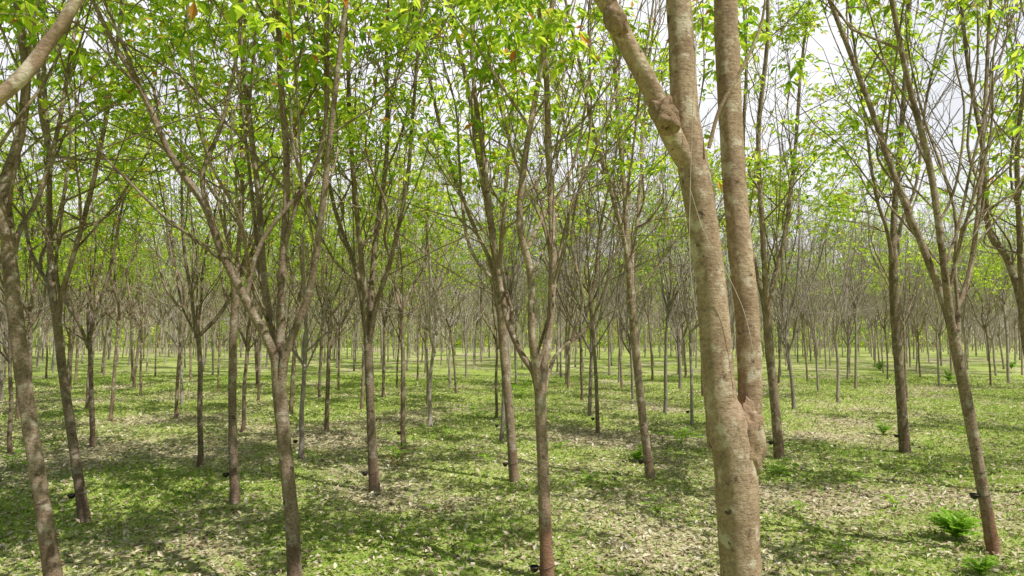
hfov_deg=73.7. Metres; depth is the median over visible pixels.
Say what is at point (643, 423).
rubber tree
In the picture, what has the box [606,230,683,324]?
rubber tree
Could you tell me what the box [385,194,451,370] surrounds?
rubber tree
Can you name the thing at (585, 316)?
rubber tree
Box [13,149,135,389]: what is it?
rubber tree
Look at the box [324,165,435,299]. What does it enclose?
rubber tree
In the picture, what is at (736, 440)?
rubber tree
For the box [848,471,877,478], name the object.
seedling
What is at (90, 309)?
rubber tree
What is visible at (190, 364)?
rubber tree
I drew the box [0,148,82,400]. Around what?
rubber tree
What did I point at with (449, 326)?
rubber tree
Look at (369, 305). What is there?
rubber tree
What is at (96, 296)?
rubber tree
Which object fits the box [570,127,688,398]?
rubber tree
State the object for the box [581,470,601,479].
seedling
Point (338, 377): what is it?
rubber tree
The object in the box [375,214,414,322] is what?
rubber tree
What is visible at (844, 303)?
rubber tree
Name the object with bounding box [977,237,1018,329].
rubber tree
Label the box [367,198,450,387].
rubber tree
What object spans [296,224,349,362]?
rubber tree
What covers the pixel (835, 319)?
rubber tree
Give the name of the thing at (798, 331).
rubber tree
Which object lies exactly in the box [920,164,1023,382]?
rubber tree
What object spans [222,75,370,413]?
rubber tree
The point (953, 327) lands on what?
rubber tree
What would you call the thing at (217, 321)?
rubber tree
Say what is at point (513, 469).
rubber tree
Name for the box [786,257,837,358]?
rubber tree
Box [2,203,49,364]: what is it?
rubber tree
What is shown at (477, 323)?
rubber tree
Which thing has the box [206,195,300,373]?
rubber tree
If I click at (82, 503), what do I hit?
rubber tree
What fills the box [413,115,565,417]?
rubber tree
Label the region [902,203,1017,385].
rubber tree
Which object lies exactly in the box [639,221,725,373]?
rubber tree
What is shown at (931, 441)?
seedling
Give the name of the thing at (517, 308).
rubber tree
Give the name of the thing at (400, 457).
seedling
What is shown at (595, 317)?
rubber tree
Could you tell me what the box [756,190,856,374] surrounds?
rubber tree
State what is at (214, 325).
rubber tree
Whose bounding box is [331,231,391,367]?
rubber tree
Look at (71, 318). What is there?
rubber tree
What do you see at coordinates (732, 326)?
rubber tree
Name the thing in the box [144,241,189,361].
rubber tree
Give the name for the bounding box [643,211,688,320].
rubber tree
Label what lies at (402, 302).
rubber tree
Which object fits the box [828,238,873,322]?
rubber tree
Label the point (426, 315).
rubber tree
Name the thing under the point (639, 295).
rubber tree
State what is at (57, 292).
rubber tree
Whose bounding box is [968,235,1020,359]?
rubber tree
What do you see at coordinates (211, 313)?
rubber tree
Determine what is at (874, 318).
rubber tree
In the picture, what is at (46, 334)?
rubber tree
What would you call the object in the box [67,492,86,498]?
latex cup
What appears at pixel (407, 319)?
rubber tree
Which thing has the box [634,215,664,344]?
rubber tree
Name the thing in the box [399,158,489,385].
rubber tree
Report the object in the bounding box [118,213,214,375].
rubber tree
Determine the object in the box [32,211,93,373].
rubber tree
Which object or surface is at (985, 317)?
rubber tree
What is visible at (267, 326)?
rubber tree
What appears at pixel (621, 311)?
rubber tree
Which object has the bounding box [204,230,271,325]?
rubber tree
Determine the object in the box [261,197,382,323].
rubber tree
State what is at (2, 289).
rubber tree
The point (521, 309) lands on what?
rubber tree
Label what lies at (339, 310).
rubber tree
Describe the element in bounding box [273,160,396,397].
rubber tree
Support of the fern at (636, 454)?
on the ground at (978, 365)
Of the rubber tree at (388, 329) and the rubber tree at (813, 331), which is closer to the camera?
the rubber tree at (813, 331)
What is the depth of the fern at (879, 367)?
46.59 m
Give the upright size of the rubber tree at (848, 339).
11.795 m
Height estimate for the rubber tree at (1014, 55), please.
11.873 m
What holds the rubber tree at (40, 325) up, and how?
on the ground at (978, 365)
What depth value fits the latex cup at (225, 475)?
11.49 m
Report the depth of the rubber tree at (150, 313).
59.87 m
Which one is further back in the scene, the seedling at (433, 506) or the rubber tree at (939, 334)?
the rubber tree at (939, 334)
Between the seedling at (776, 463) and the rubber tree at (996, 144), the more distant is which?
the rubber tree at (996, 144)
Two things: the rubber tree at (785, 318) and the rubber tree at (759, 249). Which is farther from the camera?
the rubber tree at (759, 249)
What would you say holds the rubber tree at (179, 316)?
on the ground at (978, 365)
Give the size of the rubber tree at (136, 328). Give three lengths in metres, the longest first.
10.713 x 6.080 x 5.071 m
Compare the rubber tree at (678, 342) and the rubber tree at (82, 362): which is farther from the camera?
the rubber tree at (82, 362)
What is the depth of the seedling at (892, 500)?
11.08 m
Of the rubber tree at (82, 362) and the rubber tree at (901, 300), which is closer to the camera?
the rubber tree at (901, 300)
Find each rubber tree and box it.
[0,0,83,106]
[0,0,224,447]
[0,0,228,523]
[0,0,295,575]
[0,0,447,504]
[0,0,478,575]
[0,75,166,407]
[0,91,112,420]
[0,96,134,382]
[0,99,73,278]
[0,109,107,453]
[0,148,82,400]
[0,161,61,381]
[0,210,29,359]
[0,213,41,332]
[1,0,362,467]
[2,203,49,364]
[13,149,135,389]
[16,204,84,377]
[20,278,48,336]
[24,116,180,420]
[24,261,89,355]
[25,220,49,367]
[27,129,127,381]
[29,236,57,361]
[32,146,155,377]
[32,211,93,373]
[34,201,153,368]
[35,164,191,395]
[35,204,94,369]
[37,218,152,372]
[38,237,57,363]
[43,241,128,331]
[54,206,108,363]
[62,282,100,341]
[73,165,194,387]
[74,229,96,360]
[75,204,175,376]
[78,192,174,381]
[84,37,257,418]
[87,93,246,404]
[95,213,142,362]
[100,232,125,358]
[100,235,136,306]
[105,209,177,365]
[112,226,183,359]
[116,230,193,370]
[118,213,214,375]
[119,160,244,330]
[120,38,431,458]
[122,277,164,358]
[123,213,165,368]
[124,254,194,364]
[134,199,243,379]
[144,237,199,367]
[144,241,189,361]
[151,212,276,391]
[163,295,194,357]
[171,203,229,363]
[172,211,257,370]
[173,207,227,374]
[175,97,374,432]
[178,181,346,401]
[186,254,238,351]
[186,281,228,357]
[193,163,331,335]
[197,0,651,492]
[198,177,276,378]
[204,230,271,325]
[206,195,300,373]
[208,180,278,383]
[215,36,418,429]
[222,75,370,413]
[222,250,277,356]
[228,260,271,346]
[229,211,314,322]
[250,100,444,409]
[259,246,287,366]
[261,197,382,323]
[268,234,333,365]
[269,190,339,331]
[271,226,327,336]
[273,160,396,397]
[286,271,319,357]
[287,50,543,448]
[292,168,403,389]
[293,216,352,359]
[296,214,390,367]
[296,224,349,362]
[296,230,339,372]
[309,254,368,343]
[314,196,379,370]
[315,0,654,481]
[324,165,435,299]
[331,164,404,371]
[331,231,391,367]
[335,0,823,575]
[335,281,360,356]
[336,226,390,362]
[340,61,561,426]
[342,84,460,396]
[350,252,413,361]
[357,229,424,363]
[363,156,525,405]
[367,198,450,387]
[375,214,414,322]
[376,180,510,392]
[376,254,410,358]
[380,145,482,372]
[384,179,466,380]
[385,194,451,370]
[393,205,474,332]
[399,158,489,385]
[405,277,448,361]
[406,244,428,359]
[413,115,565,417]
[419,60,620,440]
[421,234,453,361]
[423,173,491,377]
[427,202,523,337]
[428,81,541,312]
[428,237,453,364]
[449,180,508,364]
[450,248,490,368]
[451,202,541,362]
[454,142,558,339]
[457,0,722,432]
[461,165,546,382]
[464,242,533,377]
[467,220,561,367]
[474,243,544,361]
[474,247,523,357]
[477,217,542,364]
[483,165,648,399]
[498,0,712,478]
[500,62,717,415]
[508,91,654,387]
[510,163,612,371]
[518,253,575,343]
[522,224,564,361]
[522,244,548,356]
[523,226,561,358]
[524,223,604,354]
[529,162,607,383]
[536,211,604,366]
[538,191,589,376]
[543,124,683,388]
[547,205,593,357]
[563,216,594,370]
[563,277,587,360]
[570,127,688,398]
[575,195,631,375]
[579,273,611,357]
[584,269,608,359]
[585,246,662,326]
[587,175,662,382]
[592,233,652,365]
[594,215,673,365]
[595,0,766,575]
[596,122,779,412]
[597,265,636,352]
[600,263,659,356]
[605,118,774,424]
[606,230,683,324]
[608,145,727,389]
[616,160,687,379]
[623,199,727,364]
[634,0,930,458]
[634,121,762,396]
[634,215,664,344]
[637,141,724,377]
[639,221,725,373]
[639,283,658,324]
[642,257,695,333]
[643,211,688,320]
[646,234,688,341]
[658,196,727,367]
[659,99,780,350]
[668,210,731,326]
[671,193,801,297]
[671,202,780,333]
[681,56,858,409]
[688,234,759,318]
[726,216,793,337]
[726,217,770,303]
[726,223,799,310]
[726,242,791,330]
[747,119,823,382]
[748,0,1013,452]
[751,182,827,375]
[752,0,1023,555]
[754,120,889,401]
[754,209,825,365]
[755,172,857,381]
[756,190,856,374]
[756,218,830,361]
[770,245,824,369]
[772,185,873,391]
[772,186,888,369]
[773,236,807,358]
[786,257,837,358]
[787,228,844,361]
[790,157,922,388]
[790,172,916,379]
[791,228,864,365]
[795,244,865,357]
[800,144,961,398]
[800,228,860,356]
[802,179,901,373]
[812,0,1023,355]
[817,268,867,345]
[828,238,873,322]
[830,215,907,359]
[833,236,888,363]
[835,217,931,379]
[835,230,889,351]
[838,227,902,356]
[848,225,913,367]
[850,221,908,373]
[851,142,959,345]
[853,202,939,366]
[856,225,965,376]
[862,199,962,371]
[865,207,952,362]
[868,192,999,386]
[887,229,931,358]
[889,259,936,361]
[890,0,1023,218]
[899,210,1011,365]
[902,166,991,377]
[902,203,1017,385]
[914,172,1015,327]
[914,289,940,358]
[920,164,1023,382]
[923,265,981,339]
[926,187,1011,369]
[930,249,977,361]
[946,192,1023,375]
[950,196,1023,368]
[953,238,1010,358]
[959,263,1011,360]
[960,217,1023,374]
[960,238,1023,341]
[965,214,1005,350]
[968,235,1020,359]
[970,183,1023,270]
[974,136,1023,207]
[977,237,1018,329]
[978,232,1023,364]
[995,293,1017,357]
[997,179,1023,290]
[1002,48,1023,69]
[1002,198,1023,250]
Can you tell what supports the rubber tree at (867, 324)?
on the ground at (978, 365)
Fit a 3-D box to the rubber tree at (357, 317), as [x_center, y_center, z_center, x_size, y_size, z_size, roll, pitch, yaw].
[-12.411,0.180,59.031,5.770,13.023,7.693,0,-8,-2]
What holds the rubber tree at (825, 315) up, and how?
on the ground at (978, 365)
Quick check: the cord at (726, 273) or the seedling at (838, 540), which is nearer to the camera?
the cord at (726, 273)
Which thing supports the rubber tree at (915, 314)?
on the ground at (978, 365)
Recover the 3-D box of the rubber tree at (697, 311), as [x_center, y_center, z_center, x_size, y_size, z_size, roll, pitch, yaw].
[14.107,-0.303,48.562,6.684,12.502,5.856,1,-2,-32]
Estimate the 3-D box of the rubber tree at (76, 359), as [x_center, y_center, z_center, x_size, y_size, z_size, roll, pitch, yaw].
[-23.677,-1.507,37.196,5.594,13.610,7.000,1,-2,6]
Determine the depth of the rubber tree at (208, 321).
54.53 m
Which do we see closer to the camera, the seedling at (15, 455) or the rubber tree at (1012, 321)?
the seedling at (15, 455)
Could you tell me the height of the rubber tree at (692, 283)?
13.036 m
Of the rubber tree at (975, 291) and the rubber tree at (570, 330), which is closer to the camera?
the rubber tree at (975, 291)
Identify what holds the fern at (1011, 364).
on the ground at (978, 365)
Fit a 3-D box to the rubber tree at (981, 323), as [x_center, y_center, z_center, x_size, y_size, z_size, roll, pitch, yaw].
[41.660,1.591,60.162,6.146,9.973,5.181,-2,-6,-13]
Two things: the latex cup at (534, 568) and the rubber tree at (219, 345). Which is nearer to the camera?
the latex cup at (534, 568)
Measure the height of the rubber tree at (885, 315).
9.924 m
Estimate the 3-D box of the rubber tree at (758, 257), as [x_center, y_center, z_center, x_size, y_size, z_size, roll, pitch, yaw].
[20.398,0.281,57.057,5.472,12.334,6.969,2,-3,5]
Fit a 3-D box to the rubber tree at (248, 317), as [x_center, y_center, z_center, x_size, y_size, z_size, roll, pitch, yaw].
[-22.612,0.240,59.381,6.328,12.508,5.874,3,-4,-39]
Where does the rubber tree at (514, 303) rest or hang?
on the ground at (978, 365)
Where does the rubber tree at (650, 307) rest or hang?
on the ground at (978, 365)
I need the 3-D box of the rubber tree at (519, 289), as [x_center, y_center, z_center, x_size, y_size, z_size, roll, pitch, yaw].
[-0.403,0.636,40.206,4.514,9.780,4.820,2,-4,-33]
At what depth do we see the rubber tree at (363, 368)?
24.69 m
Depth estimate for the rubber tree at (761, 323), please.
51.27 m
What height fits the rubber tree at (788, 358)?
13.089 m
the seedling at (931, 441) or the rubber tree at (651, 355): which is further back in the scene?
the rubber tree at (651, 355)
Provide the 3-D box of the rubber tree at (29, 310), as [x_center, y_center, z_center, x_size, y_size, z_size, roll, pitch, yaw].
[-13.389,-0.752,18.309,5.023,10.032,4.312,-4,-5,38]
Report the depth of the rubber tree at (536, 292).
63.66 m
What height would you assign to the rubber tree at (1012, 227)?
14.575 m
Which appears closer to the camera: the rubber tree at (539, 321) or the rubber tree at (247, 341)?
the rubber tree at (247, 341)
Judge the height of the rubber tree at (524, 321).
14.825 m
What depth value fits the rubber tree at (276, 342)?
7.58 m
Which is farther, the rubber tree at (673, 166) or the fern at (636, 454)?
the rubber tree at (673, 166)
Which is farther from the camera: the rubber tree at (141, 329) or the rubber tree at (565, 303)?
the rubber tree at (565, 303)
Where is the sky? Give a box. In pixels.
[0,0,1023,328]
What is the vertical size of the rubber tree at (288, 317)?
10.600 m
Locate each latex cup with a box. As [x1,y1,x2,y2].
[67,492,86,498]
[222,472,237,477]
[529,564,554,572]
[969,492,990,498]
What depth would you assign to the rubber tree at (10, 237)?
7.72 m
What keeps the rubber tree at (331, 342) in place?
on the ground at (978, 365)
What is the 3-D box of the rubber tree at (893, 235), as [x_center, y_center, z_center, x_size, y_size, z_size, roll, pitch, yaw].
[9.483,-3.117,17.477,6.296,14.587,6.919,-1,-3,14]
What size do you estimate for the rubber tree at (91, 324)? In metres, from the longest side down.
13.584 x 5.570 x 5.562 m
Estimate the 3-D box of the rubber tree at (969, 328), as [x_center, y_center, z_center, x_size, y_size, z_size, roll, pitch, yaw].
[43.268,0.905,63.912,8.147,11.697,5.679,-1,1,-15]
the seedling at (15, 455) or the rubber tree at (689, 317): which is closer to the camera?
the seedling at (15, 455)
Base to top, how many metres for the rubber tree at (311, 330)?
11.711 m
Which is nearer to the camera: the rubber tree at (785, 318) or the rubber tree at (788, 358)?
the rubber tree at (788, 358)
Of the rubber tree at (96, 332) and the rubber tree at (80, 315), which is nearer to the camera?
the rubber tree at (96, 332)
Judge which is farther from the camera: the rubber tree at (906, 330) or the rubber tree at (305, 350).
the rubber tree at (906, 330)
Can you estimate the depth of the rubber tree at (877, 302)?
43.90 m
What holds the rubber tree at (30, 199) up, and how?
on the ground at (978, 365)
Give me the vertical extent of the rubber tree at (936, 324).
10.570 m
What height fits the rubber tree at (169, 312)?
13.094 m
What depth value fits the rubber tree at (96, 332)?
48.09 m
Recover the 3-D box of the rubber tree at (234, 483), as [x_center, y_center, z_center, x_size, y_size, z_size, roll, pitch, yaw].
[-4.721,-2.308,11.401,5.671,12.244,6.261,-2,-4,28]
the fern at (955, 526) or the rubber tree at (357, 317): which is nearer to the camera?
the fern at (955, 526)
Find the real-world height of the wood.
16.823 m
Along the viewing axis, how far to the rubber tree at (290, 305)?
56.41 m
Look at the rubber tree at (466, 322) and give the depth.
39.51 m
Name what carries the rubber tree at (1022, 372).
on the ground at (978, 365)
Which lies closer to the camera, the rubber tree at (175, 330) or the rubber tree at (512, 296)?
the rubber tree at (512, 296)
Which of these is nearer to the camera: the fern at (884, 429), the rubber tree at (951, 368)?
the fern at (884, 429)
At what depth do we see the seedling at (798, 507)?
11.07 m
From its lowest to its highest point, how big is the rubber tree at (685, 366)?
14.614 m
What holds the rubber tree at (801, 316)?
on the ground at (978, 365)
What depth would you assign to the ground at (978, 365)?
14.22 m
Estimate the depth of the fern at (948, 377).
37.66 m
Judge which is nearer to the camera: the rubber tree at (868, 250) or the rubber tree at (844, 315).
the rubber tree at (868, 250)
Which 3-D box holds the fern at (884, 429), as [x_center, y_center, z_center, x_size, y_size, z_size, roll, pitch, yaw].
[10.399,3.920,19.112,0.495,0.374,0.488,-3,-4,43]
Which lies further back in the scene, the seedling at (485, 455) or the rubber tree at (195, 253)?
the rubber tree at (195, 253)
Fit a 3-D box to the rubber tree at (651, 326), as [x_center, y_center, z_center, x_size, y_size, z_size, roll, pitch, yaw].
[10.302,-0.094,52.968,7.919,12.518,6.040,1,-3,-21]
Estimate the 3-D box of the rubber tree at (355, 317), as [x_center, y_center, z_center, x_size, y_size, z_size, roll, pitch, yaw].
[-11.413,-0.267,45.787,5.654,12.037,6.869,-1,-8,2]
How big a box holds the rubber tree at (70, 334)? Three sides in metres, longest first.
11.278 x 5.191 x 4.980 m
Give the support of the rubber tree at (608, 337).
on the ground at (978, 365)
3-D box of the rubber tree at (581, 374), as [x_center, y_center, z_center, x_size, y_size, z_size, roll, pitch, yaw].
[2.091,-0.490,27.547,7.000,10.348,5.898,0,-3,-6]
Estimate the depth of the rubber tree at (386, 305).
54.59 m
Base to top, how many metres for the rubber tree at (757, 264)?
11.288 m
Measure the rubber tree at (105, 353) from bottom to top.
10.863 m
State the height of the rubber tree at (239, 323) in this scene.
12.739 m
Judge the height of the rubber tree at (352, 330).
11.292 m
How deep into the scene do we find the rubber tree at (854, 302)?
32.33 m
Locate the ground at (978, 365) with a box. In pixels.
[0,329,1023,575]
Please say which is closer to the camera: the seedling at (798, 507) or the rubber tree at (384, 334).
the seedling at (798, 507)
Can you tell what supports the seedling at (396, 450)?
on the ground at (978, 365)
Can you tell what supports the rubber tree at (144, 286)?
on the ground at (978, 365)
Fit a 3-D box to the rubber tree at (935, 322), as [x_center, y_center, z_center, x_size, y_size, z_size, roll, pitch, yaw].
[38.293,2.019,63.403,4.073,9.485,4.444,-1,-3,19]
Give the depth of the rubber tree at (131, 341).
37.35 m
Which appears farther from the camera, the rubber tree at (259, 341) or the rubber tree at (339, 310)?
the rubber tree at (339, 310)
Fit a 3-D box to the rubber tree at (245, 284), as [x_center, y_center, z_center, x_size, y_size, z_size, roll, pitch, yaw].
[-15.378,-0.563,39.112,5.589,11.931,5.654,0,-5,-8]
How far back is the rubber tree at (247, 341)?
19.53 m
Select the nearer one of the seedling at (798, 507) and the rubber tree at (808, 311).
the seedling at (798, 507)
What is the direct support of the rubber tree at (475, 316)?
on the ground at (978, 365)
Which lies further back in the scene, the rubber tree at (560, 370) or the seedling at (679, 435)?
the rubber tree at (560, 370)
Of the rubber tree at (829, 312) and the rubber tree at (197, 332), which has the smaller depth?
the rubber tree at (197, 332)
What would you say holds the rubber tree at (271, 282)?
on the ground at (978, 365)
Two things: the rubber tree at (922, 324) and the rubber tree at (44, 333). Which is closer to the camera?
the rubber tree at (922, 324)
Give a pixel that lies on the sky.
(827, 42)
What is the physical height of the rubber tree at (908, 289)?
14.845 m
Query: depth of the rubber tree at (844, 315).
59.41 m
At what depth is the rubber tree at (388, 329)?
58.61 m
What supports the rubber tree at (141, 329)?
on the ground at (978, 365)
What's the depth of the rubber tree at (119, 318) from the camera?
21.89 m
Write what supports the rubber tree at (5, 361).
on the ground at (978, 365)
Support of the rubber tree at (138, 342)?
on the ground at (978, 365)
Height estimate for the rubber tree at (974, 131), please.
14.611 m
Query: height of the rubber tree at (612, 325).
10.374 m
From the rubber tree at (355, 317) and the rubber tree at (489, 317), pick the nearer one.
the rubber tree at (355, 317)
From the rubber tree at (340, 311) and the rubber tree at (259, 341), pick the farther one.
the rubber tree at (340, 311)
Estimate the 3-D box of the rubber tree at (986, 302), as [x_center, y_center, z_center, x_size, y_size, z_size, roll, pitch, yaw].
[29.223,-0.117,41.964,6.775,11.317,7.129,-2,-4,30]
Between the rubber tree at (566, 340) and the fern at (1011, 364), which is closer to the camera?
the rubber tree at (566, 340)
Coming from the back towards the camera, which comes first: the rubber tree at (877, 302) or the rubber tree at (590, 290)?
the rubber tree at (877, 302)
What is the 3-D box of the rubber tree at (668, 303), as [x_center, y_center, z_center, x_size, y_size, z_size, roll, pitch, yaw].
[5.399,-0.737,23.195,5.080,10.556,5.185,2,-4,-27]
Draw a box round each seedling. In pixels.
[0,449,26,468]
[379,442,410,458]
[387,453,411,465]
[422,500,440,509]
[460,405,488,418]
[464,538,482,551]
[477,453,494,463]
[500,381,533,396]
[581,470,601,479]
[636,493,668,511]
[659,427,704,444]
[767,457,799,474]
[787,500,808,509]
[826,539,860,551]
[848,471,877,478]
[881,493,908,509]
[915,440,936,448]
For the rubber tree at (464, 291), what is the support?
on the ground at (978, 365)
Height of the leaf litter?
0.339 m
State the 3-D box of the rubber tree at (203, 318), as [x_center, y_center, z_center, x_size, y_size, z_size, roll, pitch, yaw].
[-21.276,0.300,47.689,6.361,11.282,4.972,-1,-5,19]
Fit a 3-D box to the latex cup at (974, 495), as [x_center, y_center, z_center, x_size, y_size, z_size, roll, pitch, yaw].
[6.172,2.736,9.005,0.275,0.093,0.160,0,-3,0]
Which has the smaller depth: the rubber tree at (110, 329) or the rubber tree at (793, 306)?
the rubber tree at (793, 306)
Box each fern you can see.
[627,444,652,459]
[872,361,886,369]
[873,421,892,434]
[922,507,982,540]
[942,370,954,379]
[961,555,999,575]
[1005,360,1019,368]
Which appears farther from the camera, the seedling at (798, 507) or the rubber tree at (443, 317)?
the rubber tree at (443, 317)
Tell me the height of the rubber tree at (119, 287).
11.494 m
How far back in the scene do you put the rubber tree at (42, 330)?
54.40 m
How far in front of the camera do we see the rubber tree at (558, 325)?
45.97 m
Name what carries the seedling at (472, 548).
on the ground at (978, 365)
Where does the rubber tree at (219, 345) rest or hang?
on the ground at (978, 365)
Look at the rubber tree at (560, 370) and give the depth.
40.99 m
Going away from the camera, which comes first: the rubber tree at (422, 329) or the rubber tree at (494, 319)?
the rubber tree at (494, 319)
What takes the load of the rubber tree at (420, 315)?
on the ground at (978, 365)
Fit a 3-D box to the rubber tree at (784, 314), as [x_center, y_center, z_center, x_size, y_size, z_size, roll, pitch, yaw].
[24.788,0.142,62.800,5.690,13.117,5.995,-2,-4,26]
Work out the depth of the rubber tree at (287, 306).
52.85 m
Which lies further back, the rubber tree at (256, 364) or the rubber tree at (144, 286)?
the rubber tree at (144, 286)
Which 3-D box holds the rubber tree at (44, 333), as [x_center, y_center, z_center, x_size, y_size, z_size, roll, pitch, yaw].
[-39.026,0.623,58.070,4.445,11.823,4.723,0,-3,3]
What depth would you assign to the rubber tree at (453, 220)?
25.66 m
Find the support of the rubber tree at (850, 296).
on the ground at (978, 365)
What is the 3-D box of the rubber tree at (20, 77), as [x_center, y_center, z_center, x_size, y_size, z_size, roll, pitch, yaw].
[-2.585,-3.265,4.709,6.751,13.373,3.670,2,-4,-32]
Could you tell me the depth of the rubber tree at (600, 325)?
61.43 m
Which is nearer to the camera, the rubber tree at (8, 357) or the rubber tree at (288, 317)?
the rubber tree at (8, 357)
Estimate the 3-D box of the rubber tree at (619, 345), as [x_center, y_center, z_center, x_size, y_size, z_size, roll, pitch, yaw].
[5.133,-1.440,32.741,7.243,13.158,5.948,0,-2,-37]
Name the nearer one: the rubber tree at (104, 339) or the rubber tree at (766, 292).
the rubber tree at (766, 292)
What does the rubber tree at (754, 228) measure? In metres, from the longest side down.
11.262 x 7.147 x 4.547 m
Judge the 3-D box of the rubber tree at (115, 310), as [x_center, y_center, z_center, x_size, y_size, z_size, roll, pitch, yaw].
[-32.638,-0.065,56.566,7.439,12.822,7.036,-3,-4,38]
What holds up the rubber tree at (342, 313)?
on the ground at (978, 365)
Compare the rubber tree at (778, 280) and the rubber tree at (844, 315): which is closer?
the rubber tree at (778, 280)
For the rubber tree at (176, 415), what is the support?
on the ground at (978, 365)
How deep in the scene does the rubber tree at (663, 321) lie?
58.66 m
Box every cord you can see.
[689,0,696,319]
[689,188,755,361]
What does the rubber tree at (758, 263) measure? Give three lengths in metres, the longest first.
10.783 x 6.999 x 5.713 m
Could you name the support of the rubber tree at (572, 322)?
on the ground at (978, 365)
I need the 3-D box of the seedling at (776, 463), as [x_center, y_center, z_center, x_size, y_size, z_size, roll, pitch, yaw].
[5.549,3.619,13.871,0.638,0.333,0.758,-2,-4,37]
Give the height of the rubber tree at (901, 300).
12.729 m
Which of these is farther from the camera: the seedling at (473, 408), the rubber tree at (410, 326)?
the rubber tree at (410, 326)
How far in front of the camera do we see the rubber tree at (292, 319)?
47.95 m
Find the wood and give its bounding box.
[0,234,1020,359]
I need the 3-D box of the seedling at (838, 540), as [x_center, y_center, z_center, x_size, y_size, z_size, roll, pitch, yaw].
[4.456,3.425,9.101,0.438,0.180,0.416,0,-3,0]
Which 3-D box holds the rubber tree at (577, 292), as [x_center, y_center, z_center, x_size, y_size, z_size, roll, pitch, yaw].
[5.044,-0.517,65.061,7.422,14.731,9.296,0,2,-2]
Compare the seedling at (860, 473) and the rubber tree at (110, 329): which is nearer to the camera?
the seedling at (860, 473)
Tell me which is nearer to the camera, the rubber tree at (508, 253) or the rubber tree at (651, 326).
the rubber tree at (508, 253)
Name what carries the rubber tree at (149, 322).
on the ground at (978, 365)
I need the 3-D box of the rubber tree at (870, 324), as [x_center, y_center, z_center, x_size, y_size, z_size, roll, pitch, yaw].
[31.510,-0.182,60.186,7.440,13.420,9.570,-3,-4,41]
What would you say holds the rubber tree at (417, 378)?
on the ground at (978, 365)
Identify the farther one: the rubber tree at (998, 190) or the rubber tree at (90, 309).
the rubber tree at (90, 309)
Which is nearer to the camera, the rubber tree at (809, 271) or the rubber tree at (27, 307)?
the rubber tree at (809, 271)
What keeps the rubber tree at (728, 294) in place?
on the ground at (978, 365)
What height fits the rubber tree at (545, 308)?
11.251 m
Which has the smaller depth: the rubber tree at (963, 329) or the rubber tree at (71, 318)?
the rubber tree at (963, 329)
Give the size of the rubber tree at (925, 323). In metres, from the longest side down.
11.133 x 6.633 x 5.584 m
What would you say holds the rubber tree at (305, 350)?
on the ground at (978, 365)
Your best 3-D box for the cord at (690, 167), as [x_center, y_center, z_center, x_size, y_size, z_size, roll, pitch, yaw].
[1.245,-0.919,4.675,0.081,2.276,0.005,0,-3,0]
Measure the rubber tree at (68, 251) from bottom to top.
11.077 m
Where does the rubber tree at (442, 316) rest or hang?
on the ground at (978, 365)
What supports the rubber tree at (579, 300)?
on the ground at (978, 365)
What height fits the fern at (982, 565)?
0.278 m
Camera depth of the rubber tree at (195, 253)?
35.06 m
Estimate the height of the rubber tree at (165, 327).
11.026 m
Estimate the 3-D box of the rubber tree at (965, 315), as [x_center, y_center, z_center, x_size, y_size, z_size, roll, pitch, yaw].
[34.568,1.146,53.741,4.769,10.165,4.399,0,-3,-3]
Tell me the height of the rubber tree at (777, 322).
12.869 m
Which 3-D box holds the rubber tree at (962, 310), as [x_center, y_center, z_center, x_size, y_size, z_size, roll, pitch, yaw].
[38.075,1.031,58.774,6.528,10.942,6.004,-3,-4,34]
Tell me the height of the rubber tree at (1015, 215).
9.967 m
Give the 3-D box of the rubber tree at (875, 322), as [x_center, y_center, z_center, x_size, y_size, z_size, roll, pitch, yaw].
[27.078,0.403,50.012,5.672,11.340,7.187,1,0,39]
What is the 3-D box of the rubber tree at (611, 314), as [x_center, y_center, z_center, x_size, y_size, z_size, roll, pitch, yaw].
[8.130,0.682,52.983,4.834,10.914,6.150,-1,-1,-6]
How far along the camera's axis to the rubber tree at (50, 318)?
61.71 m
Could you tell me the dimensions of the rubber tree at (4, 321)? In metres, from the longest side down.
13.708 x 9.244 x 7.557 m
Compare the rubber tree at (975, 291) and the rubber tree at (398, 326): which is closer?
the rubber tree at (398, 326)
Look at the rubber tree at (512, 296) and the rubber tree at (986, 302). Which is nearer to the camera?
the rubber tree at (512, 296)
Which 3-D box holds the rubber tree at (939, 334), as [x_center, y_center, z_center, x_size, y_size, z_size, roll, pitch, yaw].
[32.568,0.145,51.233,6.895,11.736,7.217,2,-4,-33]
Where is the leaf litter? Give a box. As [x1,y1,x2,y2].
[0,381,1023,575]
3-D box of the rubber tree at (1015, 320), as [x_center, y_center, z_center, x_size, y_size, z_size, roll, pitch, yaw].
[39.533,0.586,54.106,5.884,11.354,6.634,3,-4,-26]
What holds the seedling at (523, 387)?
on the ground at (978, 365)
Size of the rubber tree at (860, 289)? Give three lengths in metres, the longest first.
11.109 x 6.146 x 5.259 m
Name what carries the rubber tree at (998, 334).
on the ground at (978, 365)
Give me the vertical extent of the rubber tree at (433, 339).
10.733 m
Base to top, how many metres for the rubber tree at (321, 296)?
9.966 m
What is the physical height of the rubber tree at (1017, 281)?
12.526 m
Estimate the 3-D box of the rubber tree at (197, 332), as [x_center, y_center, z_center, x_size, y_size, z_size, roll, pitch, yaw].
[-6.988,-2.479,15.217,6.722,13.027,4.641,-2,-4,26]
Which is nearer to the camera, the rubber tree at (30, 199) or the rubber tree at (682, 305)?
the rubber tree at (30, 199)
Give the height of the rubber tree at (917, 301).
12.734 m
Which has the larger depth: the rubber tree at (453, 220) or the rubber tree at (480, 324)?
the rubber tree at (480, 324)
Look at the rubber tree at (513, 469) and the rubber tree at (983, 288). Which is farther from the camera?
the rubber tree at (983, 288)
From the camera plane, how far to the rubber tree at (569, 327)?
32.96 m

